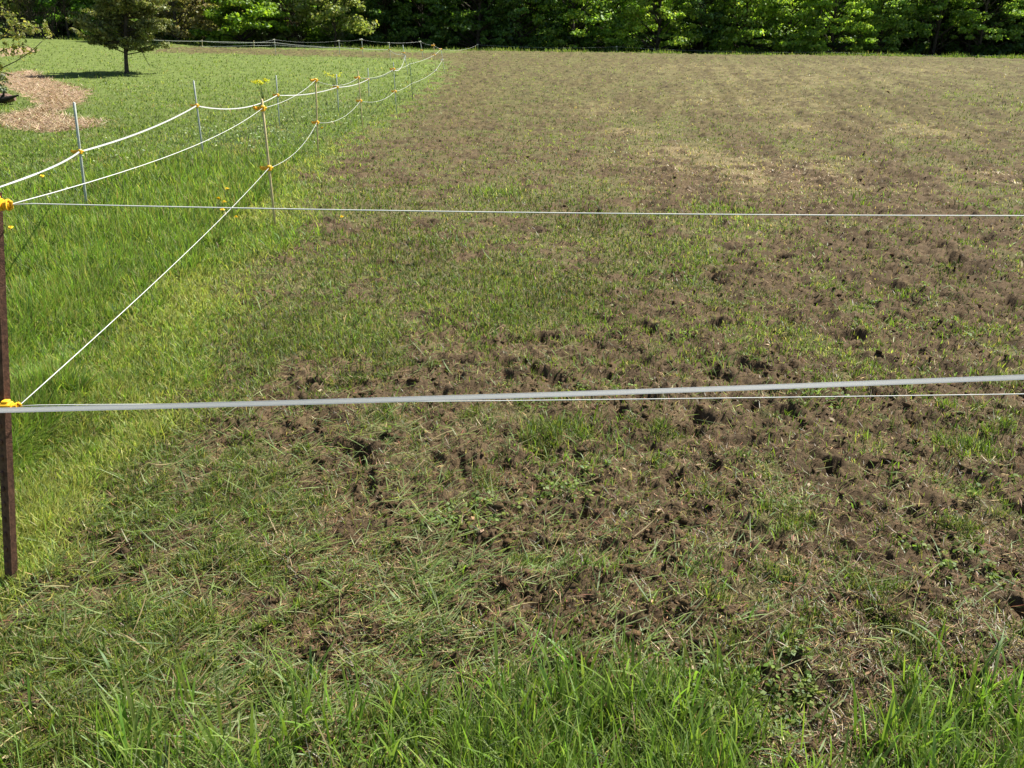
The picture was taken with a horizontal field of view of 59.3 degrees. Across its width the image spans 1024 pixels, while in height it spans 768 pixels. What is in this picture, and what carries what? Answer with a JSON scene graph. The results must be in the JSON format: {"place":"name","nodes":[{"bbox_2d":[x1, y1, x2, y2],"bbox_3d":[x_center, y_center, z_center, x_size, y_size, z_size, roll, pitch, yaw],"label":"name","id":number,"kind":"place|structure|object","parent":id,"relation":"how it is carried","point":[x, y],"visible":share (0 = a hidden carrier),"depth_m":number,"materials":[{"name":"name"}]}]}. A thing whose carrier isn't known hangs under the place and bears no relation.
{"place":"outdoors","nodes":[
{"label":"outdoors","id":0,"kind":"place"},
{"bbox_2d":[0,38,1010,767],"bbox_3d":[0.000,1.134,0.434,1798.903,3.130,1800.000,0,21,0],"label":"ground","id":1,"kind":"structure","parent":0,"point":[110,60],"depth_m":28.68,"materials":[{"name":"green plant"}]},
{"bbox_2d":[0,72,9,92],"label":"shrub","id":2,"kind":"object","parent":1,"relation":"on","point":[3,87],"visible":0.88,"depth_m":24.46,"materials":[{"name":"green plant"}]},
{"bbox_2d":[0,91,18,102],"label":"log","id":3,"kind":"object","parent":1,"relation":"on","point":[6,97],"visible":0.97,"depth_m":22.51,"materials":[{"name":"brown wood"}]},
{"bbox_2d":[0,192,21,582],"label":"steel post","id":4,"kind":"object","parent":1,"relation":"on","point":[8,508],"visible":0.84,"depth_m":2.73,"materials":[{"name":"brown metal"}]},
{"bbox_2d":[13,52,437,203],"bbox_3d":[-2.540,-6.525,18.498,0.986,0.378,34.334,-1,21,-2],"label":"wire","id":5,"kind":"object","parent":4,"relation":"attached to","point":[158,159],"visible":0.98,"depth_m":3.72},
{"bbox_2d":[21,61,441,403],"bbox_3d":[-2.551,-6.113,18.659,0.966,0.499,34.329,-1,21,-2],"label":"wire","id":6,"kind":"object","parent":4,"relation":"attached to","point":[165,272],"visible":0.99,"depth_m":3.96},
{"bbox_2d":[0,374,1023,412],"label":"tape","id":7,"kind":"object","parent":4,"relation":"attached to","point":[503,396],"visible":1,"depth_m":2.63,"materials":[{"name":"white plastic"}]},
{"bbox_2d":[13,203,1023,215],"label":"wire","id":8,"kind":"object","parent":4,"relation":"attached to","point":[505,212],"visible":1,"depth_m":2.49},
{"bbox_2d":[22,394,1022,405],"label":"wire","id":9,"kind":"object","parent":4,"relation":"attached to","point":[624,399],"visible":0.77,"depth_m":2.70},
{"bbox_2d":[0,0,29,21],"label":"leafy tree","id":10,"kind":"object","parent":1,"relation":"on","point":[12,6],"visible":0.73,"depth_m":52.56,"materials":[{"name":"green plant"}]},
{"bbox_2d":[0,1,52,84],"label":"tree","id":11,"kind":"object","parent":1,"relation":"on","point":[22,34],"visible":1,"depth_m":20.51,"materials":[{"name":"green plant"}]},
{"bbox_2d":[0,0,65,39],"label":"leafy tree","id":12,"kind":"object","parent":1,"relation":"on","point":[30,14],"visible":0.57,"depth_m":52.92,"materials":[{"name":"green plant"}]},
{"bbox_2d":[0,0,68,35],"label":"leafy tree","id":13,"kind":"object","parent":1,"relation":"on","point":[59,28],"visible":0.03,"depth_m":62.68,"materials":[{"name":"green plant"}]},
{"bbox_2d":[12,0,84,38],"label":"leafy tree","id":14,"kind":"object","parent":1,"relation":"on","point":[57,4],"visible":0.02,"depth_m":66.83,"materials":[{"name":"green plant"}]},
{"bbox_2d":[0,53,117,131],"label":"straw","id":15,"kind":"object","parent":1,"relation":"on","point":[50,118],"visible":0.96,"depth_m":20.67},
{"bbox_2d":[22,0,95,37],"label":"leafy tree","id":16,"kind":"object","parent":1,"relation":"on","point":[72,7],"visible":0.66,"depth_m":53.44,"materials":[{"name":"green plant"}]},
{"bbox_2d":[42,0,102,32],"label":"leafy tree","id":17,"kind":"object","parent":1,"relation":"on","point":[67,2],"visible":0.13,"depth_m":60.72,"materials":[{"name":"green plant"}]},
{"bbox_2d":[56,0,94,32],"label":"leafy tree","id":18,"kind":"object","parent":1,"relation":"on","point":[68,20],"visible":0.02,"depth_m":64.38,"materials":[{"name":"green plant"}]},
{"bbox_2d":[70,102,86,202],"bbox_3d":[-4.126,-2.044,8.591,0.117,1.244,0.050,-10,23,-23],"label":"fence post","id":19,"kind":"object","parent":1,"relation":"on","point":[80,150],"visible":0.89,"depth_m":8.51,"materials":[{"name":"grey metal"}]},
{"bbox_2d":[0,58,404,187],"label":"tape","id":20,"kind":"object","parent":19,"relation":"attached to","point":[51,167],"visible":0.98,"depth_m":10.27,"materials":[{"name":"white plastic"}]},
{"bbox_2d":[65,0,175,73],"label":"cedar tree","id":21,"kind":"object","parent":1,"relation":"on","point":[137,35],"visible":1,"depth_m":32.67,"materials":[{"name":"green plant"}]},
{"bbox_2d":[86,0,166,35],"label":"leafy tree","id":22,"kind":"object","parent":1,"relation":"on","point":[134,19],"visible":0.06,"depth_m":54.20,"materials":[{"name":"green plant"}]},
{"bbox_2d":[75,1,187,38],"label":"leafy tree","id":23,"kind":"object","parent":1,"relation":"on","point":[130,15],"depth_m":60.48,"materials":[{"name":"green plant"}]},
{"bbox_2d":[141,0,223,41],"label":"leafy tree","id":24,"kind":"object","parent":1,"relation":"on","point":[178,31],"visible":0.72,"depth_m":53.49,"materials":[{"name":"green plant"}]},
{"bbox_2d":[139,0,245,43],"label":"leafy tree","id":25,"kind":"object","parent":1,"relation":"on","point":[185,40],"visible":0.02,"depth_m":60.15,"materials":[{"name":"green plant"}]},
{"bbox_2d":[190,81,203,152],"bbox_3d":[-4.616,-3.798,13.176,0.132,1.234,0.048,-12,24,-28],"label":"fence post","id":26,"kind":"object","parent":1,"relation":"on","point":[196,105],"visible":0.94,"depth_m":13.11,"materials":[{"name":"grey metal"}]},
{"bbox_2d":[163,0,242,38],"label":"leafy tree","id":27,"kind":"object","parent":1,"relation":"on","point":[178,3],"visible":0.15,"depth_m":55.45,"materials":[{"name":"green plant"}]},
{"bbox_2d":[38,80,432,198],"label":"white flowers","id":28,"kind":"object","parent":1,"relation":"on","point":[224,135],"visible":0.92,"depth_m":15.65,"materials":[{"name":"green plant"}]},
{"bbox_2d":[188,0,304,46],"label":"leafy tree","id":29,"kind":"object","parent":1,"relation":"on","point":[233,32],"visible":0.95,"depth_m":52.17,"materials":[{"name":"green plant"}]},
{"bbox_2d":[192,4,311,44],"bbox_3d":[-18.559,-28.006,62.120,8.734,9.961,8.836,-18,27,-39],"label":"leafy tree","id":30,"kind":"object","parent":1,"relation":"on","point":[246,27],"depth_m":61.40,"materials":[{"name":"green plant"}]},
{"bbox_2d":[251,78,269,101],"bbox_3d":[-6.535,-7.674,23.480,0.529,0.623,0.300,0,21,0],"label":"flowering plant","id":31,"kind":"object","parent":1,"relation":"on","point":[261,83],"visible":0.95,"depth_m":23.43,"materials":[{"name":"yellow plant"}]},
{"bbox_2d":[253,99,275,225],"bbox_3d":[-2.249,-1.926,8.231,0.132,1.309,0.049,-12,24,-28],"label":"fence post","id":32,"kind":"object","parent":1,"relation":"on","point":[262,107],"visible":0.97,"depth_m":8.18,"materials":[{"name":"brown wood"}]},
{"bbox_2d":[245,17,297,46],"bbox_3d":[-14.581,-21.029,54.070,2.892,2.032,2.611,11,24,27],"label":"leafy tree","id":33,"kind":"object","parent":1,"relation":"on","point":[265,37],"visible":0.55,"depth_m":53.96,"materials":[{"name":"green plant"}]},
{"bbox_2d":[272,75,279,126],"bbox_3d":[-4.640,-5.498,17.733,0.142,1.121,0.051,-12,24,-28],"label":"fence post","id":34,"kind":"object","parent":1,"relation":"on","point":[278,95],"visible":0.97,"depth_m":17.67,"materials":[{"name":"grey metal"}]},
{"bbox_2d":[256,0,317,46],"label":"leafy tree","id":35,"kind":"object","parent":1,"relation":"on","point":[291,22],"visible":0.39,"depth_m":54.90,"materials":[{"name":"green plant"}]},
{"bbox_2d":[240,0,347,45],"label":"leafy tree","id":36,"kind":"object","parent":1,"relation":"on","point":[327,22],"visible":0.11,"depth_m":60.15,"materials":[{"name":"green plant"}]},
{"bbox_2d":[263,0,329,43],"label":"leafy tree","id":37,"kind":"object","parent":1,"relation":"on","point":[315,31],"visible":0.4,"depth_m":55.81,"materials":[{"name":"green plant"}]},
{"bbox_2d":[310,78,319,159],"bbox_3d":[-2.827,-3.745,12.986,0.150,1.285,0.058,-10,23,-23],"label":"fence post","id":38,"kind":"object","parent":1,"relation":"on","point":[315,80],"visible":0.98,"depth_m":12.95,"materials":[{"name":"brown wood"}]},
{"bbox_2d":[284,0,379,46],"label":"leafy tree","id":39,"kind":"object","parent":1,"relation":"on","point":[333,10],"visible":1,"depth_m":53.72,"materials":[{"name":"green plant"}]},
{"bbox_2d":[326,73,338,86],"bbox_3d":[-5.613,-9.543,28.194,0.558,0.535,0.446,0,21,0],"label":"flowering plant","id":40,"kind":"object","parent":1,"relation":"on","point":[328,74],"visible":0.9,"depth_m":28.18,"materials":[{"name":"yellow plant"}]},
{"bbox_2d":[333,74,338,110],"bbox_3d":[-4.035,-6.600,20.667,0.142,0.988,0.051,-12,24,-28],"label":"fence post","id":41,"kind":"object","parent":1,"relation":"on","point":[337,92],"visible":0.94,"depth_m":20.62,"materials":[{"name":"grey plastic"}]},
{"bbox_2d":[310,0,394,45],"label":"leafy tree","id":42,"kind":"object","parent":1,"relation":"on","point":[356,34],"visible":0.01,"depth_m":66.37,"materials":[{"name":"green plant"}]},
{"bbox_2d":[354,71,363,132],"bbox_3d":[-2.863,-5.209,16.833,0.138,1.251,0.052,-12,24,-28],"label":"fence post","id":43,"kind":"object","parent":1,"relation":"on","point":[358,77],"visible":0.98,"depth_m":16.78,"materials":[{"name":"brown"}]},
{"bbox_2d":[320,0,413,42],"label":"leafy tree","id":44,"kind":"object","parent":1,"relation":"on","point":[364,15],"visible":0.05,"depth_m":60.92,"materials":[{"name":"green plant"}]},
{"bbox_2d":[365,68,368,95],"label":"fence post","id":45,"kind":"object","parent":1,"relation":"on","point":[368,82],"visible":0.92,"depth_m":24.99,"materials":[{"name":"grey plastic"}]},
{"bbox_2d":[335,0,427,46],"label":"leafy tree","id":46,"kind":"object","parent":1,"relation":"on","point":[377,12],"visible":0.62,"depth_m":57.67,"materials":[{"name":"green plant"}]},
{"bbox_2d":[339,0,440,40],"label":"leafy tree","id":47,"kind":"object","parent":1,"relation":"on","point":[387,10],"visible":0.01,"depth_m":64.86,"materials":[{"name":"green plant"}]},
{"bbox_2d":[390,62,396,112],"bbox_3d":[-2.696,-6.672,20.488,0.150,1.254,0.056,-12,24,-28],"label":"fence post","id":48,"kind":"object","parent":1,"relation":"on","point":[394,69],"visible":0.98,"depth_m":20.45,"materials":[{"name":"brown"}]},
{"bbox_2d":[366,0,468,48],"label":"leafy tree","id":49,"kind":"object","parent":1,"relation":"on","point":[403,8],"visible":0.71,"depth_m":57.55,"materials":[{"name":"green plant"}]},
{"bbox_2d":[376,0,467,48],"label":"leafy tree","id":50,"kind":"object","parent":1,"relation":"on","point":[390,5],"visible":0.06,"depth_m":60.48,"materials":[{"name":"green plant"}]},
{"bbox_2d":[431,43,436,77],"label":"fence post","id":51,"kind":"object","parent":1,"relation":"on","point":[435,62],"visible":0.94,"depth_m":32.25,"materials":[{"name":"brown"}]},
{"bbox_2d":[391,0,526,41],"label":"leafy tree","id":52,"kind":"object","parent":1,"relation":"on","point":[433,15],"visible":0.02,"depth_m":63.83,"materials":[{"name":"green plant"}]},
{"bbox_2d":[417,0,527,48],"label":"leafy tree","id":53,"kind":"object","parent":1,"relation":"on","point":[463,22],"visible":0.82,"depth_m":57.07,"materials":[{"name":"green plant"}]},
{"bbox_2d":[428,0,522,50],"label":"leafy tree","id":54,"kind":"object","parent":1,"relation":"on","point":[461,7],"visible":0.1,"depth_m":60.55,"materials":[{"name":"green plant"}]},
{"bbox_2d":[0,4,1023,58],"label":"underbrush","id":55,"kind":"object","parent":1,"relation":"on","point":[570,38],"visible":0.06,"depth_m":57.86,"materials":[{"name":"green plant"}]},
{"bbox_2d":[467,0,570,48],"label":"leafy tree","id":56,"kind":"object","parent":1,"relation":"on","point":[534,12],"visible":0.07,"depth_m":59.71,"materials":[{"name":"green plant"}]},
{"bbox_2d":[477,0,569,50],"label":"leafy tree","id":57,"kind":"object","parent":1,"relation":"on","point":[514,14],"visible":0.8,"depth_m":56.77,"materials":[{"name":"green plant"}]},
{"bbox_2d":[484,0,581,50],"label":"leafy tree","id":58,"kind":"object","parent":1,"relation":"on","point":[531,16],"visible":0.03,"depth_m":63.73,"materials":[{"name":"green plant"}]},
{"bbox_2d":[530,0,612,51],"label":"leafy tree","id":59,"kind":"object","parent":1,"relation":"on","point":[581,5],"visible":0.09,"depth_m":60.01,"materials":[{"name":"green plant"}]},
{"bbox_2d":[514,0,631,51],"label":"leafy tree","id":60,"kind":"object","parent":1,"relation":"on","point":[571,15],"visible":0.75,"depth_m":56.10,"materials":[{"name":"green plant"}]},
{"bbox_2d":[581,0,653,51],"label":"leafy tree","id":61,"kind":"object","parent":1,"relation":"on","point":[590,40],"visible":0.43,"depth_m":57.30,"materials":[{"name":"green plant"}]},
{"bbox_2d":[583,1,669,51],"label":"leafy tree","id":62,"kind":"object","parent":1,"relation":"on","point":[650,33],"depth_m":65.87,"materials":[{"name":"green plant"}]},
{"bbox_2d":[601,0,681,37],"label":"leafy tree","id":63,"kind":"object","parent":1,"relation":"on","point":[653,14],"visible":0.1,"depth_m":62.12,"materials":[{"name":"green plant"}]},
{"bbox_2d":[605,0,704,50],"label":"leafy tree","id":64,"kind":"object","parent":1,"relation":"on","point":[664,7],"visible":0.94,"depth_m":55.92,"materials":[{"name":"green plant"}]},
{"bbox_2d":[644,0,740,53],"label":"leafy tree","id":65,"kind":"object","parent":1,"relation":"on","point":[692,21],"visible":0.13,"depth_m":62.30,"materials":[{"name":"green plant"}]},
{"bbox_2d":[653,0,750,52],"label":"leafy tree","id":66,"kind":"object","parent":1,"relation":"on","point":[709,31],"visible":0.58,"depth_m":57.13,"materials":[{"name":"green plant"}]},
{"bbox_2d":[692,0,798,54],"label":"leafy tree","id":67,"kind":"object","parent":1,"relation":"on","point":[746,33],"visible":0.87,"depth_m":55.57,"materials":[{"name":"green plant"}]},
{"bbox_2d":[696,0,803,53],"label":"leafy tree","id":68,"kind":"object","parent":1,"relation":"on","point":[753,11],"visible":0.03,"depth_m":60.90,"materials":[{"name":"green plant"}]},
{"bbox_2d":[724,1,819,52],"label":"leafy tree","id":69,"kind":"object","parent":1,"relation":"on","point":[778,30],"visible":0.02,"depth_m":63.90,"materials":[{"name":"green plant"}]},
{"bbox_2d":[754,0,833,53],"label":"leafy tree","id":70,"kind":"object","parent":1,"relation":"on","point":[806,17],"visible":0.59,"depth_m":56.66,"materials":[{"name":"green plant"}]},
{"bbox_2d":[750,0,857,54],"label":"leafy tree","id":71,"kind":"object","parent":1,"relation":"on","point":[812,23],"visible":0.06,"depth_m":61.08,"materials":[{"name":"green plant"}]},
{"bbox_2d":[794,0,889,54],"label":"leafy tree","id":72,"kind":"object","parent":1,"relation":"on","point":[853,8],"visible":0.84,"depth_m":56.35,"materials":[{"name":"green plant"}]},
{"bbox_2d":[820,0,920,55],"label":"leafy tree","id":73,"kind":"object","parent":1,"relation":"on","point":[906,41],"visible":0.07,"depth_m":61.76,"materials":[{"name":"green plant"}]},
{"bbox_2d":[844,0,923,54],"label":"leafy tree","id":74,"kind":"object","parent":1,"relation":"on","point":[899,24],"visible":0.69,"depth_m":56.92,"materials":[{"name":"green plant"}]},
{"bbox_2d":[885,0,967,47],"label":"leafy tree","id":75,"kind":"object","parent":1,"relation":"on","point":[942,26],"visible":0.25,"depth_m":59.59,"materials":[{"name":"green plant"}]},
{"bbox_2d":[888,0,985,55],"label":"leafy tree","id":76,"kind":"object","parent":1,"relation":"on","point":[928,10],"visible":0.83,"depth_m":57.92,"materials":[{"name":"green plant"}]},
{"bbox_2d":[880,0,1002,55],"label":"leafy tree","id":77,"kind":"object","parent":1,"relation":"on","point":[942,20],"visible":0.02,"depth_m":64.84,"materials":[{"name":"green plant"}]},
{"bbox_2d":[939,17,945,55],"bbox_3d":[28.844,-24.639,59.689,0.911,6.316,0.516,-10,23,-24],"label":"sapling","id":78,"kind":"object","parent":1,"relation":"on","point":[942,39],"visible":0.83,"depth_m":60.45,"materials":[{"name":"brown plant"}]},
{"bbox_2d":[919,0,1023,56],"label":"leafy tree","id":79,"kind":"object","parent":1,"relation":"on","point":[948,46],"visible":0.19,"depth_m":60.88,"materials":[{"name":"green plant"}]},
{"bbox_2d":[948,2,1023,55],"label":"leafy tree","id":80,"kind":"object","parent":1,"relation":"on","point":[985,42],"visible":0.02,"depth_m":64.53,"materials":[{"name":"green plant"}]},
{"bbox_2d":[949,0,1023,51],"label":"leafy tree","id":81,"kind":"object","parent":1,"relation":"on","point":[970,14],"visible":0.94,"depth_m":57.01,"materials":[{"name":"green plant"}]},
{"bbox_2d":[958,0,1023,55],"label":"leafy tree","id":82,"kind":"object","parent":1,"relation":"on","point":[992,7],"visible":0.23,"depth_m":61.23,"materials":[{"name":"green plant"}]},
{"bbox_2d":[996,0,1023,51],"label":"leafy tree","id":83,"kind":"object","parent":1,"relation":"on","point":[1020,25],"visible":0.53,"depth_m":58.89,"materials":[{"name":"green plant"}]},
{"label":"fence post","id":84,"kind":"object","parent":1,"relation":"on","visible":0},
{"bbox_2d":[158,40,403,54],"bbox_3d":[-8.865,-15.546,41.378,18.182,0.583,6.468,17,27,37],"label":"tape","id":85,"kind":"object","parent":84,"relation":"attached to","point":[293,44],"visible":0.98,"depth_m":44.35,"materials":[{"name":"white plastic"}]},
{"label":"fence post","id":86,"kind":"object","parent":1,"relation":"on","visible":0},
{"bbox_2d":[202,45,324,47],"bbox_3d":[-11.968,-16.610,44.227,6.795,0.152,0.783,0,21,0],"label":"wire","id":87,"kind":"object","parent":86,"relation":"attached to","point":[249,45],"visible":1,"depth_m":44.38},
{"bbox_2d":[0,45,1023,767],"bbox_3d":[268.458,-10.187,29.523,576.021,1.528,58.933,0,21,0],"label":"field","id":88,"kind":"structure","parent":0,"point":[822,73],"depth_m":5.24,"materials":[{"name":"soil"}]},
{"bbox_2d":[2,226,980,758],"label":"dead leaves","id":89,"kind":"object","parent":88,"relation":"on","point":[480,530],"visible":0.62,"depth_m":2.80,"materials":[{"name":"brown plant"}]},
{"bbox_2d":[0,47,1023,767],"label":"thatch","id":90,"kind":"object","parent":88,"relation":"on","point":[660,597],"visible":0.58,"depth_m":2.96,"materials":[{"name":"beige plant"}]},
{"bbox_2d":[0,67,1023,767],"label":"soil clods","id":91,"kind":"object","parent":88,"relation":"on","point":[498,505],"visible":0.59,"depth_m":3.10,"materials":[{"name":"brown soil"}]},
{"bbox_2d":[0,128,1023,767],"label":"clover","id":92,"kind":"object","parent":88,"relation":"on","point":[796,676],"visible":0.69,"depth_m":2.70,"materials":[{"name":"green plant"}]},
{"bbox_2d":[0,117,1023,767],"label":"grass tufts","id":93,"kind":"object","parent":88,"relation":"on","point":[588,561],"visible":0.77,"depth_m":3.17,"materials":[{"name":"green plant"}]},
{"bbox_2d":[0,605,1023,767],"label":"foreground grass","id":94,"kind":"structure","parent":0,"point":[508,742],"depth_m":2.22,"materials":[{"name":"green plant"}]},
{"bbox_2d":[0,34,1023,58],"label":"edge grass","id":95,"kind":"structure","parent":0,"point":[1012,56],"depth_m":53.47,"materials":[{"name":"green plant"}]}
]}

